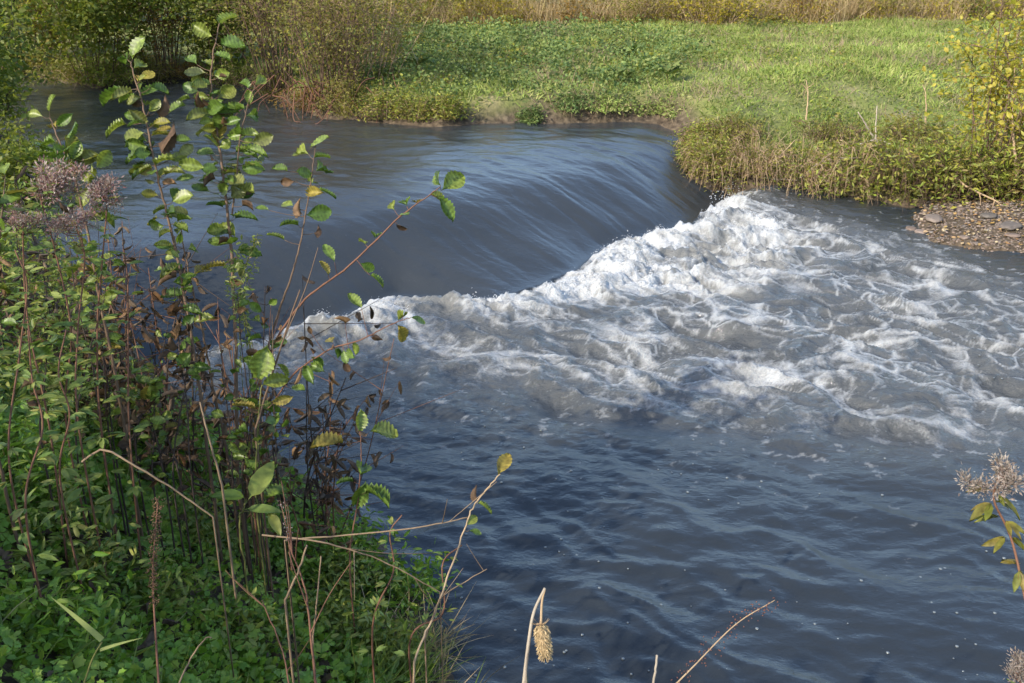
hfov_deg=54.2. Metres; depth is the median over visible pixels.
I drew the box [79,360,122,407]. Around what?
dead stalk
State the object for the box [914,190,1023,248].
fallen leaves
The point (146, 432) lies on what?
dead stalk
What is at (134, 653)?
bank grass
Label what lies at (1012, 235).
stone
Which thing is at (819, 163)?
dead stick
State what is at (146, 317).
dead stalk
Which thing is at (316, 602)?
dry stem
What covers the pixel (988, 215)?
stone
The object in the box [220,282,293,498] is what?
dead stalk
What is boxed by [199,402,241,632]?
dry stem
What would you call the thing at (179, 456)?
dead stalk
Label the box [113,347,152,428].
dead stalk
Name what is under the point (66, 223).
hemp agrimony
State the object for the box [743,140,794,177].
dead stick
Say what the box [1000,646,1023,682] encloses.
hemp agrimony
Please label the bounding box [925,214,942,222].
stone
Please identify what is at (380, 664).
grass tuft
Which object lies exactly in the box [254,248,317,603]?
dry stem
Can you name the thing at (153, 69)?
bank plant
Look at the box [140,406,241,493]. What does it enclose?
dead stalk
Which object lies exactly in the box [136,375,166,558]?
alder shoot
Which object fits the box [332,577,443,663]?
grass tuft
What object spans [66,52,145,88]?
bank plant
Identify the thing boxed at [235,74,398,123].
grass
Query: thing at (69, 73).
bank plant
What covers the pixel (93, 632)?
grass sprig
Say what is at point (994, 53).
yellow sapling
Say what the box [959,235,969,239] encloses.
stone
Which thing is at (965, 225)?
gravel
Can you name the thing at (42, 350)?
alder shoot
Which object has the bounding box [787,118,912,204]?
brush clump
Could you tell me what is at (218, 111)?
alder sapling
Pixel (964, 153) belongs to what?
brush clump
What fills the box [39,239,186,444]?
dead stalk
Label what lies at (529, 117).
bank plant
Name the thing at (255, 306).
alder shoot
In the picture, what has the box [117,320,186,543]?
alder shoot
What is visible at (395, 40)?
bush
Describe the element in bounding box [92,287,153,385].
dead stalk
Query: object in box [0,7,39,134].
bush
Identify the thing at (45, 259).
dead stalk
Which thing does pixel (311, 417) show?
dead stalk
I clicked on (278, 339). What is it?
alder shoot
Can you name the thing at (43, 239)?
herb clump
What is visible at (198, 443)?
herb clump
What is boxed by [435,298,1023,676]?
foam bubbles
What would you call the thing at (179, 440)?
alder shoot
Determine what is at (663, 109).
bank plant
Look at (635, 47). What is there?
dock plant
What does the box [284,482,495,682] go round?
dry stem
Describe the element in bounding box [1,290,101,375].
dead stalk
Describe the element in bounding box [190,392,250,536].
dead stalk
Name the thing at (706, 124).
brush clump
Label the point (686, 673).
seed stalk
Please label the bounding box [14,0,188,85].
bush
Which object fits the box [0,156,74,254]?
herb clump
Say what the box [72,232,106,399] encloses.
dead stalk
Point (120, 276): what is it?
dead stalk
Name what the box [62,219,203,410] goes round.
dead stalk
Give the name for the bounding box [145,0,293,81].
bush
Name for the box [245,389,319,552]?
dead stalk
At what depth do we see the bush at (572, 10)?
23.11 m
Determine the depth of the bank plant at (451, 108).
14.04 m
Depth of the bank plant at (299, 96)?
15.26 m
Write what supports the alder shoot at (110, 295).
on the ground at (502, 110)
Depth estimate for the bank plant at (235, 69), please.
17.95 m
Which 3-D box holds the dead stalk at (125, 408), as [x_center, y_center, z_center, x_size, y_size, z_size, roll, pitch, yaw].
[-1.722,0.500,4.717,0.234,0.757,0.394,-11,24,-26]
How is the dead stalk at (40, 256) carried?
on the ground at (502, 110)
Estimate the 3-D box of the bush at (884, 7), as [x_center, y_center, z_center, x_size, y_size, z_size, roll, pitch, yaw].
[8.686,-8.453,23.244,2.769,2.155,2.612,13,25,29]
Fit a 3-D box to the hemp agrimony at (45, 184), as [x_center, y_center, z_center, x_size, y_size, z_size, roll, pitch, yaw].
[-1.636,0.084,3.783,0.231,1.552,0.510,0,22,0]
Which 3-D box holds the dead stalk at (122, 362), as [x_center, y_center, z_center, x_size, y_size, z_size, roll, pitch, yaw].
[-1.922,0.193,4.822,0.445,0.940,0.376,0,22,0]
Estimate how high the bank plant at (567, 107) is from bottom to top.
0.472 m
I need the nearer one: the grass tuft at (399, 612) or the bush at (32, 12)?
the grass tuft at (399, 612)
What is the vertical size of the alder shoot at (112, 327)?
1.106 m
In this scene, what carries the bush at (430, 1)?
on the ground at (502, 110)
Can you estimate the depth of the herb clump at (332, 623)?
4.30 m
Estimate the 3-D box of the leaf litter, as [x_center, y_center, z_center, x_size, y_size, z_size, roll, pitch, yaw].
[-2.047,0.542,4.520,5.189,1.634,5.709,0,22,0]
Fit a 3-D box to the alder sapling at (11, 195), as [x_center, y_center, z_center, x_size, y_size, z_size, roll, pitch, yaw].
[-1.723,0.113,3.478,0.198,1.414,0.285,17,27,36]
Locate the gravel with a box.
[913,168,1023,252]
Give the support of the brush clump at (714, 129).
on the ground at (502, 110)
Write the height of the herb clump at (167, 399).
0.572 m
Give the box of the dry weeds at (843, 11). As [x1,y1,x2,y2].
[254,0,1023,28]
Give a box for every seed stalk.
[145,496,165,682]
[278,501,292,569]
[671,590,785,682]
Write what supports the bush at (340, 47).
on the ground at (502, 110)
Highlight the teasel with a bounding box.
[522,588,552,682]
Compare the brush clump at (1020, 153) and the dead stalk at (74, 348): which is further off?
the brush clump at (1020, 153)
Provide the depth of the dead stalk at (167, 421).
4.98 m
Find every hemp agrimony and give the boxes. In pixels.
[0,250,53,582]
[3,200,86,567]
[6,330,61,617]
[23,151,105,539]
[35,330,96,594]
[40,204,117,581]
[59,171,127,557]
[106,250,161,569]
[356,515,404,682]
[392,545,461,682]
[954,449,1023,597]
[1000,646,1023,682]
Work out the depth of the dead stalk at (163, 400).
5.12 m
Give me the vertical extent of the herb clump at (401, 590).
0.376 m
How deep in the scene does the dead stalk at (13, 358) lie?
5.29 m
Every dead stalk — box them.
[0,165,103,373]
[0,196,72,336]
[0,232,74,372]
[0,249,78,392]
[0,255,89,389]
[0,292,53,374]
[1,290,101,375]
[2,181,68,386]
[2,261,138,387]
[2,342,63,375]
[13,188,145,382]
[28,292,74,384]
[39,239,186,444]
[41,202,209,427]
[44,223,155,438]
[53,247,129,375]
[61,221,150,371]
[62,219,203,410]
[63,298,156,453]
[67,331,88,400]
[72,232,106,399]
[74,264,199,481]
[74,342,113,422]
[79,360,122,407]
[81,300,137,385]
[86,268,177,421]
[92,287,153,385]
[95,345,190,479]
[96,306,185,460]
[107,236,236,496]
[110,389,170,497]
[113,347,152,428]
[115,356,196,464]
[125,357,223,482]
[131,243,235,397]
[135,376,193,448]
[137,382,175,461]
[137,422,219,511]
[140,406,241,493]
[144,320,185,407]
[159,213,251,466]
[159,401,216,505]
[164,300,278,479]
[179,336,215,454]
[185,376,287,505]
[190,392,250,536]
[191,330,302,499]
[202,298,290,501]
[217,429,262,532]
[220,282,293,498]
[230,380,382,555]
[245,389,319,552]
[248,416,335,563]
[263,434,343,557]
[264,372,294,510]
[272,366,366,515]
[275,368,395,540]
[280,336,463,537]
[286,394,382,559]
[291,400,365,531]
[291,414,361,529]
[294,275,392,560]
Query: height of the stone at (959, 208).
0.045 m
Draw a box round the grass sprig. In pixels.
[51,597,140,682]
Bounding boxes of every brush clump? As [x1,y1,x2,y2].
[667,119,719,147]
[671,129,729,181]
[675,114,729,145]
[676,129,752,194]
[678,118,746,155]
[679,145,737,189]
[681,130,754,182]
[686,107,778,171]
[702,118,800,196]
[753,123,859,200]
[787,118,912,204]
[789,113,877,152]
[841,112,976,211]
[869,100,979,149]
[888,120,1022,208]
[936,109,1023,203]
[975,118,1023,211]
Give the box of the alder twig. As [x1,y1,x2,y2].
[310,409,397,632]
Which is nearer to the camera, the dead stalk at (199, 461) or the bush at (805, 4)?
the dead stalk at (199, 461)
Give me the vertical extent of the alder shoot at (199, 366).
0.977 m
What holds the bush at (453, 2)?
on the ground at (502, 110)
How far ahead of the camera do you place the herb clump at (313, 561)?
4.72 m
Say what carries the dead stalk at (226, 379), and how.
on the ground at (502, 110)
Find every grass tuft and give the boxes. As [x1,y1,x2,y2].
[317,603,457,682]
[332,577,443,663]
[365,611,480,682]
[378,586,491,673]
[411,633,513,682]
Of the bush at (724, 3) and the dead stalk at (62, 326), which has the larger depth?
the bush at (724, 3)
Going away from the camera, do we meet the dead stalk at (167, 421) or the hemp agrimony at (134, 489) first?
the hemp agrimony at (134, 489)
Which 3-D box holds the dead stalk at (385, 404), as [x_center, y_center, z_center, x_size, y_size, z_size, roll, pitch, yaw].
[-0.708,0.534,4.719,0.977,1.325,0.430,-4,22,-11]
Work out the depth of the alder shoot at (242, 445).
4.06 m
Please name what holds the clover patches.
on the ground at (502, 110)
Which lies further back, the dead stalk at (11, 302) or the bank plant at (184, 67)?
the bank plant at (184, 67)
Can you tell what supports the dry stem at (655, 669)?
on the ground at (502, 110)
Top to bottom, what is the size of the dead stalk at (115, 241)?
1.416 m
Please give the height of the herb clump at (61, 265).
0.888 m
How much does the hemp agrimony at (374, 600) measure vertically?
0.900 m
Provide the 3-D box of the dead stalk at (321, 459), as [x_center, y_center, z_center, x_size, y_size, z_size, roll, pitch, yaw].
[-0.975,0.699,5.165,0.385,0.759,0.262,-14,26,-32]
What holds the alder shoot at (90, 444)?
on the ground at (502, 110)
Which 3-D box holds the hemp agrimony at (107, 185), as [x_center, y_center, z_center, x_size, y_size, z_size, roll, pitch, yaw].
[-1.531,0.149,3.801,0.251,1.558,0.384,0,22,0]
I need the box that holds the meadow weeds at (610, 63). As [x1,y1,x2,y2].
[271,10,1018,152]
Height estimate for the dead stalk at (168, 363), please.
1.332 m
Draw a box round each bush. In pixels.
[0,0,63,100]
[0,0,83,77]
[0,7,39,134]
[1,0,35,66]
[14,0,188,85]
[60,0,163,25]
[94,0,237,77]
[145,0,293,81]
[187,0,346,91]
[251,0,435,115]
[299,0,454,85]
[361,0,437,23]
[404,0,493,23]
[456,0,528,24]
[520,0,621,22]
[574,0,683,21]
[666,0,782,26]
[760,0,845,17]
[832,0,930,17]
[939,0,1022,19]
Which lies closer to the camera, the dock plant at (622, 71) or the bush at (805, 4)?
the dock plant at (622, 71)
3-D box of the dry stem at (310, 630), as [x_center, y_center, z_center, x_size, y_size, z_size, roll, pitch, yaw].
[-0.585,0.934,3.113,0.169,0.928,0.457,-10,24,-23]
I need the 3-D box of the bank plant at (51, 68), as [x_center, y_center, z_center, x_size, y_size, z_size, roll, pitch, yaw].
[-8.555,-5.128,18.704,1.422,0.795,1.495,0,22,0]
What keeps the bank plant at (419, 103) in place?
on the ground at (502, 110)
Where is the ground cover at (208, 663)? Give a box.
[0,206,434,682]
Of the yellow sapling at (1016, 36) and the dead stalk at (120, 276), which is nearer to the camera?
the dead stalk at (120, 276)
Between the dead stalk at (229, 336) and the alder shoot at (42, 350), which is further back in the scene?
the dead stalk at (229, 336)
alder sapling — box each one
[0,163,27,558]
[27,94,143,536]
[99,36,223,571]
[155,12,464,592]
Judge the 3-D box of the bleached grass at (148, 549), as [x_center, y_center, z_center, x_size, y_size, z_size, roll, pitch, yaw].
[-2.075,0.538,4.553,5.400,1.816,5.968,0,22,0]
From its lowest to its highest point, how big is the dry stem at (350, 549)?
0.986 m
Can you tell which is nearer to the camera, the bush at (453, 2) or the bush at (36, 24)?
the bush at (36, 24)
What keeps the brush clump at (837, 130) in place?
on the ground at (502, 110)
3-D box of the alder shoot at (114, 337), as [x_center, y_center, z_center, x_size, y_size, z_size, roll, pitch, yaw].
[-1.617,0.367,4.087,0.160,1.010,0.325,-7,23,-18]
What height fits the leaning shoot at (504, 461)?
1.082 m
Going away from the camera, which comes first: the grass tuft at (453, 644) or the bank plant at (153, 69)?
the grass tuft at (453, 644)
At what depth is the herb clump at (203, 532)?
4.49 m
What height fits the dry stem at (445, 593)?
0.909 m
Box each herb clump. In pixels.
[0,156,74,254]
[0,177,70,300]
[0,200,101,320]
[0,255,95,429]
[0,375,99,528]
[0,551,142,677]
[1,334,180,454]
[3,479,162,593]
[12,246,125,353]
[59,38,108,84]
[85,372,199,451]
[94,527,217,627]
[144,388,244,481]
[159,480,255,572]
[178,568,310,676]
[241,504,365,592]
[287,568,387,658]
[294,500,398,574]
[295,516,396,604]
[333,529,462,617]
[334,584,455,682]
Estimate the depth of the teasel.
2.65 m
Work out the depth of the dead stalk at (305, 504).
4.60 m
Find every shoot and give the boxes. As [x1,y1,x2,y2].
[20,334,72,543]
[59,253,125,535]
[60,247,121,530]
[71,251,126,534]
[79,315,129,535]
[109,311,177,563]
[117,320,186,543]
[129,385,194,580]
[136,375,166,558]
[158,285,206,584]
[162,357,212,566]
[206,339,247,605]
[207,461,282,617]
[224,380,271,585]
[229,293,267,592]
[232,344,293,622]
[241,285,280,603]
[262,334,294,620]
[412,453,511,682]
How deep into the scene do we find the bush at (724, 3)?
22.09 m
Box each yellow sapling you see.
[919,0,1023,175]
[960,16,1023,168]
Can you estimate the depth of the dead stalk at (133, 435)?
4.64 m
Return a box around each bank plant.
[0,108,92,207]
[0,111,57,183]
[1,50,39,72]
[23,53,79,84]
[44,53,107,85]
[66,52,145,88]
[124,48,183,83]
[158,49,213,81]
[205,50,261,87]
[243,62,287,99]
[268,80,328,111]
[306,73,383,118]
[349,72,414,121]
[382,84,448,122]
[422,85,475,121]
[513,100,547,124]
[539,81,602,117]
[583,86,644,115]
[628,91,683,124]
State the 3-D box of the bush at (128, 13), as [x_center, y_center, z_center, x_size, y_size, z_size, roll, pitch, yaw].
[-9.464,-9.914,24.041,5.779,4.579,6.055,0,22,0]
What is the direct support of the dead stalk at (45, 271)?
on the ground at (502, 110)
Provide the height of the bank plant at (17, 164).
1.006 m
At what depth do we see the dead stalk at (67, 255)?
5.11 m
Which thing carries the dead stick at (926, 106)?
on the ground at (502, 110)
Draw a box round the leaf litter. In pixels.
[0,294,422,682]
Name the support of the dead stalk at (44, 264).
on the ground at (502, 110)
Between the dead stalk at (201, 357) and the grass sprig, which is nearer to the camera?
the grass sprig
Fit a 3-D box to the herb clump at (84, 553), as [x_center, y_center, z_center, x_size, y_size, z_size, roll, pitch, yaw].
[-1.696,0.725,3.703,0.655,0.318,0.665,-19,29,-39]
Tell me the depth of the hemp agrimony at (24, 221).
3.50 m
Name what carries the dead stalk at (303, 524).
on the ground at (502, 110)
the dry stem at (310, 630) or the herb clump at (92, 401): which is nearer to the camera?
the dry stem at (310, 630)
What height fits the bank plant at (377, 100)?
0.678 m
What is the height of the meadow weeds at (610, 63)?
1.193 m
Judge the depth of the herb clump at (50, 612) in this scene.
3.20 m
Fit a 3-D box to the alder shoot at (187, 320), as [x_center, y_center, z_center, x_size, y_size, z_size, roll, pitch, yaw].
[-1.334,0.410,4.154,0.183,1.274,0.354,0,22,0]
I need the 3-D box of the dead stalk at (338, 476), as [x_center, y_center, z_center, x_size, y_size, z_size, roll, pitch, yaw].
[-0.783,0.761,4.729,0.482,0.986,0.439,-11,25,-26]
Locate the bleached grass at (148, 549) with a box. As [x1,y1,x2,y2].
[0,324,467,682]
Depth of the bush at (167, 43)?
18.43 m
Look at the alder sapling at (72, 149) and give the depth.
3.90 m
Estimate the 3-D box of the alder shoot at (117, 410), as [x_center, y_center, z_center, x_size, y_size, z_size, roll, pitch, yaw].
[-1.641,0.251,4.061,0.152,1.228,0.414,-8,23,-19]
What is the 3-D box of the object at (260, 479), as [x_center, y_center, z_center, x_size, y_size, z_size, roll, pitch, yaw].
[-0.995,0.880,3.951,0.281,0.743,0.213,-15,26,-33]
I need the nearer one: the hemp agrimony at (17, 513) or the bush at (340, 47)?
the hemp agrimony at (17, 513)
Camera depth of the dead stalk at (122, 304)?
5.07 m
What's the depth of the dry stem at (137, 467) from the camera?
3.28 m
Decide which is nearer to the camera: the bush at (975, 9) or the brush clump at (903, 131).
the brush clump at (903, 131)
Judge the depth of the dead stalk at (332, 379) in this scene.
5.09 m
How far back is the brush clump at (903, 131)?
13.41 m
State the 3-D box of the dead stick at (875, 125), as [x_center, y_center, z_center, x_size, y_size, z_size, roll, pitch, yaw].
[4.775,-2.830,13.141,0.058,0.508,0.115,-7,23,-16]
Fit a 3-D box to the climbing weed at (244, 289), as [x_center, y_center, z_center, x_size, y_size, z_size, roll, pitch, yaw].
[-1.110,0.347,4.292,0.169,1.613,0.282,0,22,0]
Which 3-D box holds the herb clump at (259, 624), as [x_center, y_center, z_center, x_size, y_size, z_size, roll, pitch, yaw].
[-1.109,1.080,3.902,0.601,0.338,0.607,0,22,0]
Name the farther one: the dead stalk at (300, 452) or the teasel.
the dead stalk at (300, 452)
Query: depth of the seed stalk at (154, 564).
2.85 m
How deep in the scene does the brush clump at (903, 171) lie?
12.18 m
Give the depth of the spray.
9.65 m
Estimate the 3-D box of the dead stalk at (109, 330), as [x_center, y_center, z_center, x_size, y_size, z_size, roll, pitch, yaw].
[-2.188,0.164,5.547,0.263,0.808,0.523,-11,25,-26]
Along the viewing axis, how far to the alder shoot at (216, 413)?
4.05 m
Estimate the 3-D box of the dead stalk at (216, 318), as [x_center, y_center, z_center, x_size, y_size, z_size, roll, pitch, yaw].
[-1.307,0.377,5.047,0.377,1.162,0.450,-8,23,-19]
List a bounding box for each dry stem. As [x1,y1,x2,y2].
[81,449,234,677]
[178,636,211,682]
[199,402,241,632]
[225,570,312,682]
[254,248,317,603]
[262,534,451,682]
[281,481,351,682]
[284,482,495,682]
[284,545,307,682]
[312,556,321,665]
[424,545,486,682]
[652,655,657,682]
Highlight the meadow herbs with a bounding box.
[309,10,727,110]
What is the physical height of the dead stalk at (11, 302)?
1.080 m
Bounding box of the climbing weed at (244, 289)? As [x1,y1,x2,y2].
[223,234,264,592]
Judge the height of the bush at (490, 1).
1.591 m
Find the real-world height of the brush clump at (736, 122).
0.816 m
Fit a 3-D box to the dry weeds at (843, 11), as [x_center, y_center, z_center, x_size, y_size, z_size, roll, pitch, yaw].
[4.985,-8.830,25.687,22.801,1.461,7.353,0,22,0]
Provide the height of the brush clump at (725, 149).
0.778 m
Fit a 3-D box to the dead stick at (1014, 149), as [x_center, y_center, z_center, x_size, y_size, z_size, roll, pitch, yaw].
[5.979,-2.318,11.899,0.042,0.705,0.313,-5,22,-11]
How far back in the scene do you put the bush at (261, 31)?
16.11 m
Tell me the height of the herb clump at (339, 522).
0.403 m
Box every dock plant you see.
[403,44,432,70]
[606,57,633,84]
[619,34,642,53]
[654,53,687,82]
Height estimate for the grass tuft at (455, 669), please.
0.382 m
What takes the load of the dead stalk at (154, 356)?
on the ground at (502, 110)
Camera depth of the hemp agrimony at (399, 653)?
3.49 m
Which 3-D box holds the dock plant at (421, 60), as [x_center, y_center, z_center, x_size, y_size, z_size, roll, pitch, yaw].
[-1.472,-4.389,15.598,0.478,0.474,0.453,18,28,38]
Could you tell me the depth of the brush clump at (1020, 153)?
11.99 m
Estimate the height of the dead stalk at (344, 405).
1.527 m
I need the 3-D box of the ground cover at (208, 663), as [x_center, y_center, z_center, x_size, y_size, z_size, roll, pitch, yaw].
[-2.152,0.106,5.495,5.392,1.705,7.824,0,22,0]
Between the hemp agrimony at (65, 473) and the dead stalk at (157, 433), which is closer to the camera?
the hemp agrimony at (65, 473)
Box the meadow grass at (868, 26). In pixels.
[239,15,1023,197]
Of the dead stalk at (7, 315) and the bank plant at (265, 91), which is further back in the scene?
the bank plant at (265, 91)
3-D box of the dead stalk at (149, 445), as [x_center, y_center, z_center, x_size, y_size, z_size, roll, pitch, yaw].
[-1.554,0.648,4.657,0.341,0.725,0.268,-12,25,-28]
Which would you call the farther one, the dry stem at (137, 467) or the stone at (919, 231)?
the stone at (919, 231)
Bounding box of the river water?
[0,76,1023,682]
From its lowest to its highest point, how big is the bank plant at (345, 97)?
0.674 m
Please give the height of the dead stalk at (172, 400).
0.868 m
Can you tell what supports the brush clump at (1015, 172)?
on the ground at (502, 110)
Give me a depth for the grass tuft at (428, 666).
4.24 m
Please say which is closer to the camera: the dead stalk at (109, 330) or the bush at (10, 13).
the dead stalk at (109, 330)
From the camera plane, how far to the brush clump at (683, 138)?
13.39 m
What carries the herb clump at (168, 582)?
on the ground at (502, 110)
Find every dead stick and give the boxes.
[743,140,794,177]
[800,154,843,178]
[802,80,813,119]
[858,112,877,141]
[875,107,876,145]
[923,87,926,129]
[934,159,1000,206]
[1011,115,1018,177]
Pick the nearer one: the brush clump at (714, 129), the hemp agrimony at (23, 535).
the hemp agrimony at (23, 535)
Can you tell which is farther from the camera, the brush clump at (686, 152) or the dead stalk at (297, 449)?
the brush clump at (686, 152)
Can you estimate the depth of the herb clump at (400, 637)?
4.26 m
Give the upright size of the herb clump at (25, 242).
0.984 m
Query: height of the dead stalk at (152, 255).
1.473 m
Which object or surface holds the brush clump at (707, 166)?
on the ground at (502, 110)
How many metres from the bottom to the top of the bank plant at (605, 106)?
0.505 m
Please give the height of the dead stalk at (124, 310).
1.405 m
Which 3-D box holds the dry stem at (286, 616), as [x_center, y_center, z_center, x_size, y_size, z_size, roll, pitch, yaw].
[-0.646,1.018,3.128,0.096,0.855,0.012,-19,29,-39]
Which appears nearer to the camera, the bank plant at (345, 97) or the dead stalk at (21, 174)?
the dead stalk at (21, 174)
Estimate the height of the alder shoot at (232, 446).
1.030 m
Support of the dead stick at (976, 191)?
on the gravel
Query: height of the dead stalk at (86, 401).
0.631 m
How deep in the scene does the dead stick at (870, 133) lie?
13.18 m
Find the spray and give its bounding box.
[199,186,779,353]
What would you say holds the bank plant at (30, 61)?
on the ground at (502, 110)
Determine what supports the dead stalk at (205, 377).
on the ground at (502, 110)
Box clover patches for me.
[565,15,1023,166]
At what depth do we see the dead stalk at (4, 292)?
4.95 m
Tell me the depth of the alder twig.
4.09 m
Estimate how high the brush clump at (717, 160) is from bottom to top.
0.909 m
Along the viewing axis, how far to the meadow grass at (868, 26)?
16.37 m
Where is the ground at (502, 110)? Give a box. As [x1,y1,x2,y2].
[0,0,1023,682]
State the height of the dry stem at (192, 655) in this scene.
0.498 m
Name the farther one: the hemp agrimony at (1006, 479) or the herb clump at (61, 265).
the herb clump at (61, 265)
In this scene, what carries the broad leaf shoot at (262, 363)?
on the ground at (502, 110)
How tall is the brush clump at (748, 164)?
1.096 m
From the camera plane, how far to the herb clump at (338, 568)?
4.71 m
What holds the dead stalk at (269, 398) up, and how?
on the ground at (502, 110)
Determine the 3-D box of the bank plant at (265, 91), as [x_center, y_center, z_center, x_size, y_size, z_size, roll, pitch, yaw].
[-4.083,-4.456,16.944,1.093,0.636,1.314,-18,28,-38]
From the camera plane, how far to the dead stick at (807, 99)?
13.57 m
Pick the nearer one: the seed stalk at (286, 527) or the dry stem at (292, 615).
the seed stalk at (286, 527)
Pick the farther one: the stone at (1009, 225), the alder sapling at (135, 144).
the stone at (1009, 225)
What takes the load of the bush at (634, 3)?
on the ground at (502, 110)
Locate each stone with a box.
[906,226,916,230]
[914,229,927,233]
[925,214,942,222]
[954,206,964,210]
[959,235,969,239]
[980,212,997,218]
[999,221,1022,230]
[1004,233,1020,237]
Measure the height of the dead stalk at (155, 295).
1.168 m
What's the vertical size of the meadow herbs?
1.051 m
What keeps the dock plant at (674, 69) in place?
on the ground at (502, 110)
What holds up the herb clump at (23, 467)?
on the ground at (502, 110)
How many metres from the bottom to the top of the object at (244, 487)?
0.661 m
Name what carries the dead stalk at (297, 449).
on the ground at (502, 110)
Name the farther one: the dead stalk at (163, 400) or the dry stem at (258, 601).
the dead stalk at (163, 400)
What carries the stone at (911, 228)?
on the gravel
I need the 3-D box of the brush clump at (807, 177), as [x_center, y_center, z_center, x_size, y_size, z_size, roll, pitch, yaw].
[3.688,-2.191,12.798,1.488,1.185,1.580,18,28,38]
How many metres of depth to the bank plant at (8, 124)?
10.59 m
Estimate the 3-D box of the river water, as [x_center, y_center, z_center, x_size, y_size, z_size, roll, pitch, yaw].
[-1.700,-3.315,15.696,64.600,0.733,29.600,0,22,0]
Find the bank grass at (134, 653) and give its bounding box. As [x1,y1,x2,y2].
[0,284,527,682]
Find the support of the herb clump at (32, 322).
on the ground at (502, 110)
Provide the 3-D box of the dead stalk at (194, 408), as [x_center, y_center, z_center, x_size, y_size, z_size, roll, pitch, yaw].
[-1.755,0.152,4.847,0.574,1.137,0.448,0,22,0]
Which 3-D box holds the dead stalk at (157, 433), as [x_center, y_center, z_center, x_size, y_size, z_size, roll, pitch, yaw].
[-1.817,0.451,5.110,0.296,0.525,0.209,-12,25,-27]

